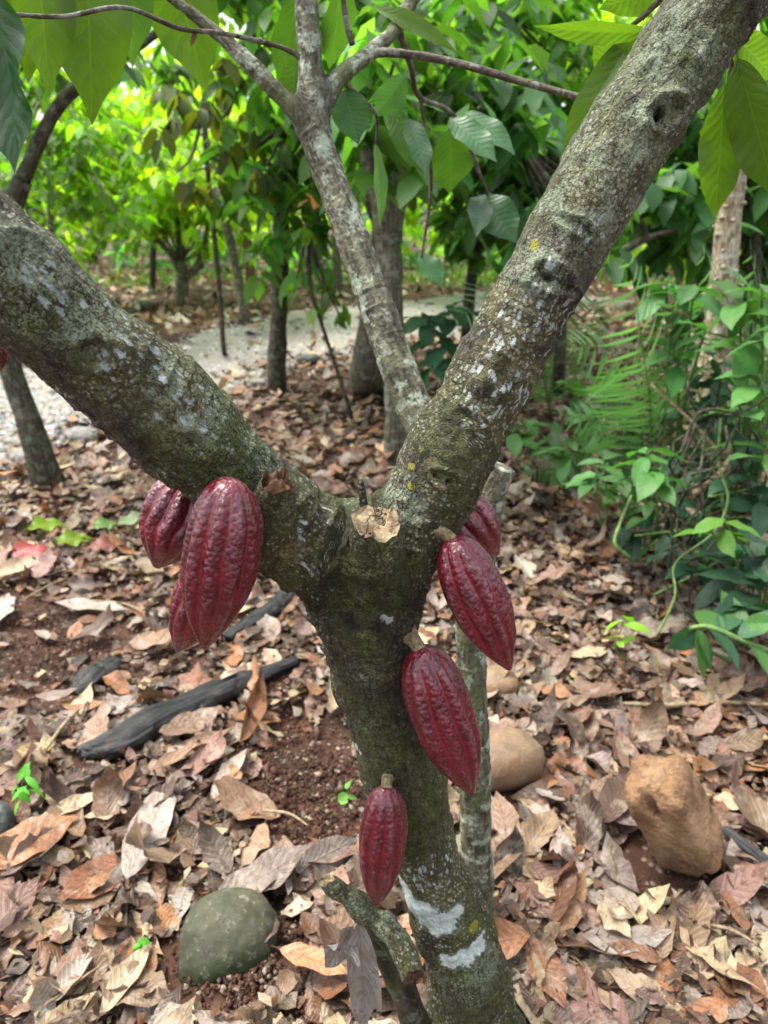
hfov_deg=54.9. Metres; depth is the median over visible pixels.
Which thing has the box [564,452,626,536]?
seedling
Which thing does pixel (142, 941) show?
sprout
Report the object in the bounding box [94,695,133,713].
dead leaf
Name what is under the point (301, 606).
dead leaf
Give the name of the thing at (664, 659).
dead leaf
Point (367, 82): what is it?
cacao tree
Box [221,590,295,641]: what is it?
charred log
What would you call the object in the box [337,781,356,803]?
sprout
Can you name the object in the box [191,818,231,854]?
dead leaf
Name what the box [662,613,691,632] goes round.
dead leaf
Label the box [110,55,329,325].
cacao tree
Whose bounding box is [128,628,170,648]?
dead leaf
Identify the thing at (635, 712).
dead leaf
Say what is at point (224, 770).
dead leaf
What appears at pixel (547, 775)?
dead leaf
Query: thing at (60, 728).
twig
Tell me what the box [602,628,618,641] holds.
dead leaf
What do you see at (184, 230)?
cacao tree
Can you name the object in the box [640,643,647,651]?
dead leaf
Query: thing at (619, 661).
dead leaf
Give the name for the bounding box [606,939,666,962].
dead leaf
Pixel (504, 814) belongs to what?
dead leaf
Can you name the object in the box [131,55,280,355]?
cacao tree
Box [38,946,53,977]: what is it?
dead leaf
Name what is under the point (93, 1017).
dead leaf
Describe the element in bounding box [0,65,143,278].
cacao tree
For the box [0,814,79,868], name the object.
dead leaf
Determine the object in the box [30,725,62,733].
dead leaf
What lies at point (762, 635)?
dead leaf
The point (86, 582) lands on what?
dead leaf
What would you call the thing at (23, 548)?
fallen leaf
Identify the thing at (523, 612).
dead leaf
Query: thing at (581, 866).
dead leaf
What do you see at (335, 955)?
dead leaf
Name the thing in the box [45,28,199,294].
cacao tree
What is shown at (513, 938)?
dead leaf
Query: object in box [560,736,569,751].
dead leaf
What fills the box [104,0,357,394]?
cacao tree
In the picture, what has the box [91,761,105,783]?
dead leaf
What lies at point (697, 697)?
dead leaf
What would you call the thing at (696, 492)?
dry stalk
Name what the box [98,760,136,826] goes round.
dead leaf
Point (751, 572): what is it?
bush
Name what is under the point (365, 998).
dead leaf
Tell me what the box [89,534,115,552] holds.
fallen leaf
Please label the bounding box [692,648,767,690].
dead leaf
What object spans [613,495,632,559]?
vine
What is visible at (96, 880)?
dead leaf
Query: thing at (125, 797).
dead leaf
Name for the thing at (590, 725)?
dead leaf
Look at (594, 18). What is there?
cacao tree
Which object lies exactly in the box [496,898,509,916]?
dead leaf
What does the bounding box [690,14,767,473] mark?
knobbly tree
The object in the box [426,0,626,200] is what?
cacao tree
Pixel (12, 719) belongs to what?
dead leaf
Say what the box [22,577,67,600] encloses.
twig
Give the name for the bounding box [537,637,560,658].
dead leaf
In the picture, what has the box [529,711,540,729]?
dead leaf
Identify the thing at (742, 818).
dead leaf
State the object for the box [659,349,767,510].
bush
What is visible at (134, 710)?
dead leaf
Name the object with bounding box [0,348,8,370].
cocoa pod
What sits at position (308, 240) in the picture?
sapling
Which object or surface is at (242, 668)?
dead leaf
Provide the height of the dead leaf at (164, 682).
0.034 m
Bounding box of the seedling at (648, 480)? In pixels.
[608,447,687,556]
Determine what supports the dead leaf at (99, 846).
on the leaf litter
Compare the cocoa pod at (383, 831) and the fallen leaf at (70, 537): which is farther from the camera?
the fallen leaf at (70, 537)
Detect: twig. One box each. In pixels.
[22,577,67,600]
[44,701,88,750]
[44,967,97,1005]
[90,599,144,612]
[262,809,307,825]
[600,891,643,927]
[622,700,767,707]
[697,921,757,945]
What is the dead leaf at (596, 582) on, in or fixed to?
on the leaf litter
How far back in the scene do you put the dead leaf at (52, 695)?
2.06 m
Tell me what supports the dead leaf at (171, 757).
on the leaf litter
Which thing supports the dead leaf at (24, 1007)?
on the leaf litter
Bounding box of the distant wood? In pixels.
[19,6,714,275]
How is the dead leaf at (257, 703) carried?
on the leaf litter
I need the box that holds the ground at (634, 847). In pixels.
[0,217,767,1023]
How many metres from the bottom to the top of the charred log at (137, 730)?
0.115 m
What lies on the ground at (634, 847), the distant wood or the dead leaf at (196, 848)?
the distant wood
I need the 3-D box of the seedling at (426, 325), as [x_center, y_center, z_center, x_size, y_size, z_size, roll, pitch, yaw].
[0.307,-1.058,4.852,0.484,0.849,2.392,0,23,0]
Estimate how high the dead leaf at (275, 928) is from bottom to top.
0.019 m
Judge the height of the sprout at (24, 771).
0.204 m
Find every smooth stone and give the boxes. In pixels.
[486,665,518,701]
[489,727,544,791]
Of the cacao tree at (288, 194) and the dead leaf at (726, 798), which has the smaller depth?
the dead leaf at (726, 798)
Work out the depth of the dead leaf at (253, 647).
2.34 m
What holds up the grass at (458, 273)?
on the ground at (634, 847)
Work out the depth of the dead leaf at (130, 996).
1.31 m
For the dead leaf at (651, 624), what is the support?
on the leaf litter
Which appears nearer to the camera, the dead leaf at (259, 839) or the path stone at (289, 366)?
the dead leaf at (259, 839)
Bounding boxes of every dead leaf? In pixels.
[0,540,11,564]
[0,555,38,575]
[0,593,14,619]
[0,714,25,729]
[0,738,19,750]
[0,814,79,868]
[0,875,40,942]
[0,876,15,897]
[1,738,36,773]
[1,827,60,877]
[1,919,32,937]
[7,999,30,1016]
[22,788,42,808]
[24,586,40,592]
[30,546,55,577]
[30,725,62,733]
[32,687,78,700]
[36,886,61,901]
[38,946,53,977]
[42,792,92,814]
[44,793,86,841]
[48,952,92,1007]
[49,938,110,978]
[51,598,127,610]
[62,753,73,770]
[62,762,105,782]
[62,907,74,931]
[65,576,100,589]
[77,699,110,763]
[80,871,111,892]
[83,807,126,818]
[84,836,121,861]
[90,1011,112,1021]
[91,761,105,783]
[91,960,168,1007]
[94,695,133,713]
[94,919,116,939]
[97,942,151,1019]
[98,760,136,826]
[102,670,129,693]
[106,889,147,906]
[112,600,151,615]
[117,778,131,810]
[118,567,126,581]
[120,791,175,892]
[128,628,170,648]
[128,708,140,712]
[134,557,163,572]
[138,678,172,688]
[141,725,236,774]
[146,744,160,758]
[147,573,163,590]
[148,595,159,607]
[150,607,168,615]
[151,771,177,806]
[154,837,169,845]
[158,986,180,1010]
[169,565,178,576]
[171,672,211,690]
[181,757,193,768]
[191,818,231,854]
[192,721,213,734]
[202,878,223,889]
[208,748,246,804]
[209,793,227,819]
[218,845,307,892]
[222,764,241,779]
[224,665,246,673]
[237,625,262,643]
[237,673,266,750]
[239,818,269,868]
[240,601,256,611]
[240,720,276,746]
[247,655,263,705]
[250,643,257,651]
[264,915,279,942]
[270,698,289,705]
[271,942,346,975]
[282,596,298,612]
[290,668,302,678]
[290,835,357,873]
[291,620,312,635]
[291,840,358,864]
[298,599,306,613]
[300,911,323,945]
[304,652,322,667]
[319,917,346,969]
[324,923,360,967]
[334,996,350,1009]
[338,854,381,909]
[347,924,381,1023]
[423,607,434,625]
[427,583,438,606]
[489,717,520,728]
[491,791,521,843]
[493,838,525,881]
[495,917,539,959]
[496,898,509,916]
[512,579,524,595]
[512,595,530,608]
[513,607,532,618]
[513,659,523,670]
[513,863,552,921]
[513,943,546,1023]
[520,809,559,855]
[525,561,573,584]
[525,938,567,1009]
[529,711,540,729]
[530,588,553,596]
[532,728,558,746]
[536,751,582,782]
[536,788,565,799]
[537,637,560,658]
[537,918,547,929]
[539,683,571,697]
[540,928,554,954]
[545,647,570,675]
[556,694,591,709]
[557,627,564,635]
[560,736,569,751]
[565,858,590,874]
[571,645,606,657]
[573,605,586,622]
[573,835,591,851]
[574,671,592,702]
[577,583,591,601]
[581,703,598,745]
[582,771,612,796]
[585,704,607,709]
[585,788,636,825]
[588,580,599,587]
[591,849,638,892]
[593,608,636,623]
[594,709,637,731]
[597,903,630,936]
[598,540,621,561]
[598,772,628,828]
[601,573,629,583]
[601,623,608,634]
[601,962,624,996]
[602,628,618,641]
[604,883,638,918]
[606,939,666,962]
[613,564,641,574]
[617,653,627,673]
[618,617,681,637]
[620,604,631,610]
[622,585,631,592]
[627,706,641,724]
[631,986,667,1005]
[637,741,648,747]
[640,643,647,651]
[647,887,681,964]
[649,605,658,614]
[649,650,671,667]
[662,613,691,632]
[668,586,697,603]
[677,678,702,686]
[681,652,704,680]
[682,692,708,705]
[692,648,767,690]
[692,699,721,737]
[698,736,717,756]
[705,673,732,682]
[706,919,715,945]
[711,792,738,809]
[712,806,743,825]
[716,693,765,712]
[722,890,749,933]
[723,841,741,853]
[725,726,767,741]
[730,813,760,831]
[735,932,767,1007]
[736,752,758,759]
[740,675,767,691]
[758,632,767,645]
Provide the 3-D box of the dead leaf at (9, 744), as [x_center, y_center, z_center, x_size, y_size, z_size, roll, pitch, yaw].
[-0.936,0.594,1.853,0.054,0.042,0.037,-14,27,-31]
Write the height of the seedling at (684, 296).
1.072 m
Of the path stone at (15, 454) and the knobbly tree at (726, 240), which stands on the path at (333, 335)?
the path stone at (15, 454)
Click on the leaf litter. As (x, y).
(694, 979)
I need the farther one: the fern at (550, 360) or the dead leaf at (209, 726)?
the fern at (550, 360)
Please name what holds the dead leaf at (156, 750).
on the leaf litter
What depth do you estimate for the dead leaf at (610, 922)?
1.39 m
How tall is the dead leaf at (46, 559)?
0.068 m
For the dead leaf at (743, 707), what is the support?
on the leaf litter
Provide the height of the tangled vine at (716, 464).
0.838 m
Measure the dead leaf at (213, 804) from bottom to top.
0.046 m
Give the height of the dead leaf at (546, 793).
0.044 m
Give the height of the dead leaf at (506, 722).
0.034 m
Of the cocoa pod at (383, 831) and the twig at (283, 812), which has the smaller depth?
the cocoa pod at (383, 831)
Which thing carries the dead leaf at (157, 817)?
on the leaf litter
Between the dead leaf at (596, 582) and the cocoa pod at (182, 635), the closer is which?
the cocoa pod at (182, 635)
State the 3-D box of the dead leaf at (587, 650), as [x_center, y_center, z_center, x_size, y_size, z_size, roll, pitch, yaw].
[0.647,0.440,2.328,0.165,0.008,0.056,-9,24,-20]
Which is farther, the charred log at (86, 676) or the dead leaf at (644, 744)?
the charred log at (86, 676)
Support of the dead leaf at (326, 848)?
on the leaf litter
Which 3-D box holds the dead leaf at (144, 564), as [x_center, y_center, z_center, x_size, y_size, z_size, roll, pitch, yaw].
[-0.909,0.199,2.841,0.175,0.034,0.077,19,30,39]
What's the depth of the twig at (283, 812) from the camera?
1.67 m
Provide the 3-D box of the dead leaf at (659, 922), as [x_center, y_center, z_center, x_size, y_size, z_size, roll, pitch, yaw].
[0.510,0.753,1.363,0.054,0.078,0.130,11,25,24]
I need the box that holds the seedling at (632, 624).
[604,615,651,660]
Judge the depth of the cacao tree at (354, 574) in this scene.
0.79 m
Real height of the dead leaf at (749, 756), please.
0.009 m
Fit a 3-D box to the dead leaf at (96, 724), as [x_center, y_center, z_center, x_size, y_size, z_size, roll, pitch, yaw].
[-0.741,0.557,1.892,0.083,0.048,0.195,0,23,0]
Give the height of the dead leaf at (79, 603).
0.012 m
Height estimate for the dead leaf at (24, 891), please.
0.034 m
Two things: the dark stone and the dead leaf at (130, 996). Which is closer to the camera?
the dead leaf at (130, 996)
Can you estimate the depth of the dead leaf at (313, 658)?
2.32 m
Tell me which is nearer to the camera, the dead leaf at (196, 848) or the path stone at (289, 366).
the dead leaf at (196, 848)
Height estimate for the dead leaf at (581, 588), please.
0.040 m
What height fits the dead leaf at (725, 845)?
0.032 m
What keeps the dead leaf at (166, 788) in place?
on the leaf litter
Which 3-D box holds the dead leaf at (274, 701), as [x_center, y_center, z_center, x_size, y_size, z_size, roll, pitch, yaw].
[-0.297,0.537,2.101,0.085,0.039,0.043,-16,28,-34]
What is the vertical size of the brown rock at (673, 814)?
0.287 m
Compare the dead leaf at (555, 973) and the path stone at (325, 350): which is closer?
the dead leaf at (555, 973)
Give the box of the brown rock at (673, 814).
[624,754,722,877]
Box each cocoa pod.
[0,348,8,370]
[139,480,193,568]
[169,577,197,651]
[180,477,263,649]
[359,774,407,906]
[401,625,480,794]
[433,527,515,670]
[459,494,500,556]
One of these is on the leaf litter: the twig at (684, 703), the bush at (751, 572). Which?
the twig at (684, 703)
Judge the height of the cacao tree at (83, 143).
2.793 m
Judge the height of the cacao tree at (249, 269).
3.751 m
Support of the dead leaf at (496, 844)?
on the leaf litter
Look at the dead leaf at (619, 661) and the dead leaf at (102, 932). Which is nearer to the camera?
the dead leaf at (102, 932)
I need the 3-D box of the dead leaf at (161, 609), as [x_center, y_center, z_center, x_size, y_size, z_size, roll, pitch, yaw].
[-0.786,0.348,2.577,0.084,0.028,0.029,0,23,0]
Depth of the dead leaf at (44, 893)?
1.50 m
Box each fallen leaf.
[9,541,61,565]
[25,516,64,531]
[53,529,92,546]
[89,515,117,528]
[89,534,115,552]
[114,511,139,526]
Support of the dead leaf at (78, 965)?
on the leaf litter
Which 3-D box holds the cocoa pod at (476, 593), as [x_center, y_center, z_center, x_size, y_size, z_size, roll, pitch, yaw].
[0.096,0.093,0.851,0.116,0.192,0.070,10,25,22]
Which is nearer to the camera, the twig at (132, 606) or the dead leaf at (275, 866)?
the dead leaf at (275, 866)
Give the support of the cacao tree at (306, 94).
on the ground at (634, 847)
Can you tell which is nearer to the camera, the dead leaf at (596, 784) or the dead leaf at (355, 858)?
the dead leaf at (355, 858)
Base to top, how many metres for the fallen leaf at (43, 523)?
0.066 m
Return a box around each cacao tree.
[0,0,767,1023]
[0,30,157,486]
[0,57,174,258]
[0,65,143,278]
[16,0,577,910]
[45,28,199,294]
[51,76,266,304]
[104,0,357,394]
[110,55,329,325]
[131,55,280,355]
[156,23,298,281]
[234,6,464,296]
[267,0,544,464]
[268,0,522,396]
[417,0,653,206]
[419,0,563,340]
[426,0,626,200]
[435,44,762,396]
[597,10,758,284]
[618,69,767,385]
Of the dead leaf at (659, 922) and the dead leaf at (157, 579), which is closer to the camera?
the dead leaf at (659, 922)
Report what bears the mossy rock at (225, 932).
on the ground at (634, 847)
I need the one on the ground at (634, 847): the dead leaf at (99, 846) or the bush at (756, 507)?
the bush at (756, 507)
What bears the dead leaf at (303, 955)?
on the leaf litter
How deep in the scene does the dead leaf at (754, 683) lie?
2.11 m
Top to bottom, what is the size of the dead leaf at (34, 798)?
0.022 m
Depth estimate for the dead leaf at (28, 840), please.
1.56 m
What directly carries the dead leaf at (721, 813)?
on the leaf litter
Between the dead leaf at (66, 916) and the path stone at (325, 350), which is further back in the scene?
the path stone at (325, 350)
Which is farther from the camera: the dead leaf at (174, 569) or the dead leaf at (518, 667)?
the dead leaf at (174, 569)
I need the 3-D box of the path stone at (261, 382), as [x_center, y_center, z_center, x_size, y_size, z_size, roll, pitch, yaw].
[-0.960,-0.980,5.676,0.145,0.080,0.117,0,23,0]
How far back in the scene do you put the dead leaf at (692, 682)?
2.12 m
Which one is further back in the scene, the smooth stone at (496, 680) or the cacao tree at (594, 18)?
the cacao tree at (594, 18)
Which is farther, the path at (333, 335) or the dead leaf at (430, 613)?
the path at (333, 335)
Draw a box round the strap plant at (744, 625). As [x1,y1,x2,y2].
[666,589,767,677]
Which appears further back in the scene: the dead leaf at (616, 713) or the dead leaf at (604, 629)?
the dead leaf at (604, 629)
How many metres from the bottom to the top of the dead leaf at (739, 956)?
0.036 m
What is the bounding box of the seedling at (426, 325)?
[403,298,477,388]
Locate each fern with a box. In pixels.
[445,240,611,419]
[517,427,598,490]
[553,244,701,506]
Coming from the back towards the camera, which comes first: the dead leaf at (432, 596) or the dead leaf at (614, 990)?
the dead leaf at (432, 596)
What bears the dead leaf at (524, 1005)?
on the leaf litter
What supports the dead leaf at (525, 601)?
on the leaf litter
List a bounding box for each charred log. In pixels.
[69,656,121,695]
[76,656,299,761]
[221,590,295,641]
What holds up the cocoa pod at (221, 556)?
hanging from the cacao tree at (354, 574)
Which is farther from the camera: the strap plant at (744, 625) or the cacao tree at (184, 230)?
the cacao tree at (184, 230)
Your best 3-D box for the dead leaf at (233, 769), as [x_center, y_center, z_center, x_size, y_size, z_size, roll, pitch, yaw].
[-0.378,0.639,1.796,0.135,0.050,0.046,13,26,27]
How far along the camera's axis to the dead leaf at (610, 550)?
2.95 m
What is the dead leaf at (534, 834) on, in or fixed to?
on the leaf litter
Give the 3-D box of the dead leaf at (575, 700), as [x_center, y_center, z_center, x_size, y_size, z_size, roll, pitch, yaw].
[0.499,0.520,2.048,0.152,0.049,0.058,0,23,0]
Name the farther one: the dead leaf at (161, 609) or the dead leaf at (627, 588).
the dead leaf at (627, 588)
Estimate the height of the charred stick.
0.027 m
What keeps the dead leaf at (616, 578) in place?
on the leaf litter
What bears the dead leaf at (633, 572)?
on the leaf litter
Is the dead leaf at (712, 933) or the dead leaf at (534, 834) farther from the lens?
the dead leaf at (534, 834)
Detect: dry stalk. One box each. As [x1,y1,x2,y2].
[650,383,725,458]
[691,456,729,497]
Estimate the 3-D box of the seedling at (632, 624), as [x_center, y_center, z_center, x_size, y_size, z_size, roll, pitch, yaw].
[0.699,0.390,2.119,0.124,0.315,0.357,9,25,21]
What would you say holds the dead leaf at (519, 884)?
on the leaf litter
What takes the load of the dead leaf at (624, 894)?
on the leaf litter
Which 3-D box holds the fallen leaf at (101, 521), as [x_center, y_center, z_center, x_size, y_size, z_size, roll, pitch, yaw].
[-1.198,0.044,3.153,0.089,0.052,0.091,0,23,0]
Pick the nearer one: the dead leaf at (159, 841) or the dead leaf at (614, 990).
the dead leaf at (614, 990)
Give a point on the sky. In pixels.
(153, 44)
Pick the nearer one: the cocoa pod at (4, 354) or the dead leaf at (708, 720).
the cocoa pod at (4, 354)
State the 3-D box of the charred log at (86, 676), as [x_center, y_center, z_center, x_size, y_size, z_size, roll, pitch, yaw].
[-0.863,0.487,2.201,0.092,0.061,0.200,10,25,22]
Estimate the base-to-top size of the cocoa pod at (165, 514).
0.146 m
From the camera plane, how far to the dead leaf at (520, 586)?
2.75 m
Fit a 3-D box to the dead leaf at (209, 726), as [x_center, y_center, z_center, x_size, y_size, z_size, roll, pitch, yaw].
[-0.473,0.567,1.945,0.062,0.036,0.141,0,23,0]
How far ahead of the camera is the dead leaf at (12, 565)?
2.81 m
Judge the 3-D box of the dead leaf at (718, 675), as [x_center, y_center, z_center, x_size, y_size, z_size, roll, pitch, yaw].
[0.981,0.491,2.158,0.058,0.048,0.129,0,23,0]
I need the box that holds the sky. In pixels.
[0,0,758,217]
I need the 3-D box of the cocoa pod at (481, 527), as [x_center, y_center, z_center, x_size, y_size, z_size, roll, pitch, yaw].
[0.092,-0.008,0.992,0.138,0.157,0.085,-12,25,-26]
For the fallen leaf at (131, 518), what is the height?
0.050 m
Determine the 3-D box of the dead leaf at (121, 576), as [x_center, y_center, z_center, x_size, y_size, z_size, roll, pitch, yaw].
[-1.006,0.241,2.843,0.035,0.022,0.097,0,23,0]
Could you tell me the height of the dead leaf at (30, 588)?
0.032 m
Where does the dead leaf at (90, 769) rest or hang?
on the leaf litter
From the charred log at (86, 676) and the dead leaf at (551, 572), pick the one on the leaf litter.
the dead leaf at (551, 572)
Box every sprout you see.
[12,762,44,813]
[130,937,149,954]
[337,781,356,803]
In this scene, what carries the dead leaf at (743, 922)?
on the leaf litter
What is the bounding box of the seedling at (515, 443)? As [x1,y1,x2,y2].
[506,420,550,458]
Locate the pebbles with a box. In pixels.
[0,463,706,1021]
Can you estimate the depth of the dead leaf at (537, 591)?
2.70 m
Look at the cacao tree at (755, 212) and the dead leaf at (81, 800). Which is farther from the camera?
the cacao tree at (755, 212)
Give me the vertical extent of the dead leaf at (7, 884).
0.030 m
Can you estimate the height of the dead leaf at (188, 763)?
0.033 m
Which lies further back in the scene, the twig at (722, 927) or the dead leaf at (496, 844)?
the dead leaf at (496, 844)
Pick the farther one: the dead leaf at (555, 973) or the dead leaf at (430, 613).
the dead leaf at (430, 613)
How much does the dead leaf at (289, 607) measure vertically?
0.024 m
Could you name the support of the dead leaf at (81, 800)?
on the leaf litter
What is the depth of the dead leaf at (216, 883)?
1.50 m
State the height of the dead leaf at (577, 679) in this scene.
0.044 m
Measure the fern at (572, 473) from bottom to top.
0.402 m
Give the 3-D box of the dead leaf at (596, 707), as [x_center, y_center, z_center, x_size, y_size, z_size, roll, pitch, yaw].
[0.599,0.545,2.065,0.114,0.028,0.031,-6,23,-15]
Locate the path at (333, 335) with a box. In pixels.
[0,292,635,468]
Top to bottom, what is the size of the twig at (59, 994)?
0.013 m
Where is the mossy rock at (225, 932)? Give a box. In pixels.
[178,887,280,986]
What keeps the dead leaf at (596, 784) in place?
on the leaf litter
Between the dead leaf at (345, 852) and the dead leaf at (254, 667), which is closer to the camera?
the dead leaf at (345, 852)
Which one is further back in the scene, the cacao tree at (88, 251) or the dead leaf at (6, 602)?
the cacao tree at (88, 251)
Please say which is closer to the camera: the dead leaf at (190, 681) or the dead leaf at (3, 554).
the dead leaf at (190, 681)
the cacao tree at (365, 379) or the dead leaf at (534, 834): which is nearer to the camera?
the dead leaf at (534, 834)
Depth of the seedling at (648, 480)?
2.33 m
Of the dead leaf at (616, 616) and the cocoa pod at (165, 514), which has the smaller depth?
the cocoa pod at (165, 514)
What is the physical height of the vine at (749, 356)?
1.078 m
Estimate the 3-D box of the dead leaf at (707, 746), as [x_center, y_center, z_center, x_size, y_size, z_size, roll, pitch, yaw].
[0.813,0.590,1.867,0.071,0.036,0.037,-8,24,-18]
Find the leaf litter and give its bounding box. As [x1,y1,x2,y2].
[0,253,767,1023]
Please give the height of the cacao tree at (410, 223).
5.004 m
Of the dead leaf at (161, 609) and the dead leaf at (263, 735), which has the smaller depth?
the dead leaf at (263, 735)
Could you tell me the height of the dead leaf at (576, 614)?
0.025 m
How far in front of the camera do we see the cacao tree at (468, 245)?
5.13 m
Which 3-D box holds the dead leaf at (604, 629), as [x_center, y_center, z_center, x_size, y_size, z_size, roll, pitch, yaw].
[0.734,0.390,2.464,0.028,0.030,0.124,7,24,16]
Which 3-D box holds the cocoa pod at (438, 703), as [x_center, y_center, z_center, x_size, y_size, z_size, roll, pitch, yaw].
[0.066,0.245,0.898,0.110,0.230,0.082,0,23,0]
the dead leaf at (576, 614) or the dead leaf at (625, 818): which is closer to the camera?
the dead leaf at (625, 818)
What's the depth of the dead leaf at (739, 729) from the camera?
1.93 m
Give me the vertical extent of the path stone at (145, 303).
0.165 m
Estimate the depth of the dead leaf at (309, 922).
1.39 m
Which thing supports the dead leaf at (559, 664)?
on the leaf litter
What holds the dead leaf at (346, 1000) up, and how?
on the leaf litter
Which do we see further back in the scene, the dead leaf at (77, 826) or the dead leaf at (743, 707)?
the dead leaf at (743, 707)
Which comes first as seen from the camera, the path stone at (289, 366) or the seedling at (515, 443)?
the seedling at (515, 443)
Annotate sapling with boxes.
[279,193,352,418]
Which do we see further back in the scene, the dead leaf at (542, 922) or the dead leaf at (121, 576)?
the dead leaf at (121, 576)
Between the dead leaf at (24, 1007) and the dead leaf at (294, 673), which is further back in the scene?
the dead leaf at (294, 673)
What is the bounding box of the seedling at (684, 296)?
[630,275,738,514]
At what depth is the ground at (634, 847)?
2.45 m
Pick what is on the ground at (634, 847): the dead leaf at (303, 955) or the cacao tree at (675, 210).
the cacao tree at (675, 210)
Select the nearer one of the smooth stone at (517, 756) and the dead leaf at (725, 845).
the dead leaf at (725, 845)
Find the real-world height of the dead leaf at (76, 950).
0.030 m
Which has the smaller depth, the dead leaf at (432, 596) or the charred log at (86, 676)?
the charred log at (86, 676)
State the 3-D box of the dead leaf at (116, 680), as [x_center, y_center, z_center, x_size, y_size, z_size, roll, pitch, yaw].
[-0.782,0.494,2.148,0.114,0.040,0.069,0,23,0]
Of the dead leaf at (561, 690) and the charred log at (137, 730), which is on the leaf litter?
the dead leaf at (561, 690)
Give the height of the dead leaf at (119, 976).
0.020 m
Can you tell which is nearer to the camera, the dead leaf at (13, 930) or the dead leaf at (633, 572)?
the dead leaf at (13, 930)
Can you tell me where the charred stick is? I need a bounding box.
[722,826,767,862]
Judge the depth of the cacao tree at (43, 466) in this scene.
3.48 m
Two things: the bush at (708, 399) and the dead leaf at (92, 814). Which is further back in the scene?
the bush at (708, 399)
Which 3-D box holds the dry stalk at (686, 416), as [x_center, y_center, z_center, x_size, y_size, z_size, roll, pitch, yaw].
[1.105,-0.328,2.697,0.298,0.251,0.035,13,26,28]
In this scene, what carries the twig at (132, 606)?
on the leaf litter
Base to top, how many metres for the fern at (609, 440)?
1.208 m
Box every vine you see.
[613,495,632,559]
[629,360,767,641]
[696,280,767,518]
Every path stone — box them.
[9,449,24,462]
[132,300,150,309]
[249,379,265,388]
[286,363,291,373]
[296,354,317,364]
[321,349,339,357]
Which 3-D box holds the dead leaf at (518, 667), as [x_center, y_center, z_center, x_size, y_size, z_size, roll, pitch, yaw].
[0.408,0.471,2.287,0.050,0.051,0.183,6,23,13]
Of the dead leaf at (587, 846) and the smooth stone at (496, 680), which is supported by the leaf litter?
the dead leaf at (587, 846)
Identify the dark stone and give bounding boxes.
[0,800,18,834]
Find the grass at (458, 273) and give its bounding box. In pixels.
[95,260,655,289]
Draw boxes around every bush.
[520,370,691,529]
[607,466,767,579]
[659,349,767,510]
[664,533,767,645]
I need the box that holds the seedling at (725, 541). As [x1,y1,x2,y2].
[672,517,762,590]
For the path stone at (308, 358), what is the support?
on the ground at (634, 847)
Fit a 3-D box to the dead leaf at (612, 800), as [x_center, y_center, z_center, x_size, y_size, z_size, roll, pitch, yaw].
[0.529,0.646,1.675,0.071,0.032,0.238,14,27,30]
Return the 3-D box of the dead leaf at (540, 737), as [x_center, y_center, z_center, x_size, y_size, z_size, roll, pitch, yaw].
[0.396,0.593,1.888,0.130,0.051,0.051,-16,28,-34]
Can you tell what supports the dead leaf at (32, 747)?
on the leaf litter
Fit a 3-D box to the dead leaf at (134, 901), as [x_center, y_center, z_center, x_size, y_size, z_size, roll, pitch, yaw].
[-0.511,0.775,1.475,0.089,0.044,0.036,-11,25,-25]
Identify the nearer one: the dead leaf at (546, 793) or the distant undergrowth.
the dead leaf at (546, 793)
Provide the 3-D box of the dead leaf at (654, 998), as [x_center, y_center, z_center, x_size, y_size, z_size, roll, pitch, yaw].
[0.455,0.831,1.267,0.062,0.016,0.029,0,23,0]
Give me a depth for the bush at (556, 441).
3.03 m
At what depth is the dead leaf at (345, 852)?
1.55 m
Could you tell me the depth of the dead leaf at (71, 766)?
1.80 m
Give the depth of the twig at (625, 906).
1.42 m
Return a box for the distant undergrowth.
[33,215,674,283]
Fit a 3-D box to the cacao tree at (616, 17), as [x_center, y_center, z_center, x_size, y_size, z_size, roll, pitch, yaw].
[4.890,-4.929,9.447,4.651,4.812,4.268,0,23,0]
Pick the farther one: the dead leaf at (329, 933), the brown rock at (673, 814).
the brown rock at (673, 814)
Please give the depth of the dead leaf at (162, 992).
1.29 m
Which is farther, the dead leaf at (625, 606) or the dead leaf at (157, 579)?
the dead leaf at (157, 579)
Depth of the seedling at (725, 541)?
2.17 m
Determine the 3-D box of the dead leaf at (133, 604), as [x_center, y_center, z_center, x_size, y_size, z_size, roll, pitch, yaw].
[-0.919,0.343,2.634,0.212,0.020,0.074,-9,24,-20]
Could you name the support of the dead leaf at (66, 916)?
on the leaf litter
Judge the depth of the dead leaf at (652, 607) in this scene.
2.65 m
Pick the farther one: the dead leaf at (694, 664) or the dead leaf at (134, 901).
the dead leaf at (694, 664)
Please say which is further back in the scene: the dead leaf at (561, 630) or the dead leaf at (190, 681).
the dead leaf at (561, 630)
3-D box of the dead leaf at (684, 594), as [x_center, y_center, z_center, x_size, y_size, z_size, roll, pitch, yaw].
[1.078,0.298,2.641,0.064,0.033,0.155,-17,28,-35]
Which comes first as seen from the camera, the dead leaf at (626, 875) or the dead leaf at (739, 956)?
the dead leaf at (739, 956)
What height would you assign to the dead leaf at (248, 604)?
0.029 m
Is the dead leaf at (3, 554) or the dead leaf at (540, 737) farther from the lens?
the dead leaf at (3, 554)
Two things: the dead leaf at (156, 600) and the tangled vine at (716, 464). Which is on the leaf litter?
the dead leaf at (156, 600)
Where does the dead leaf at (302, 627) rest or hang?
on the leaf litter
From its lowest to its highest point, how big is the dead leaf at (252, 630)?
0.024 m

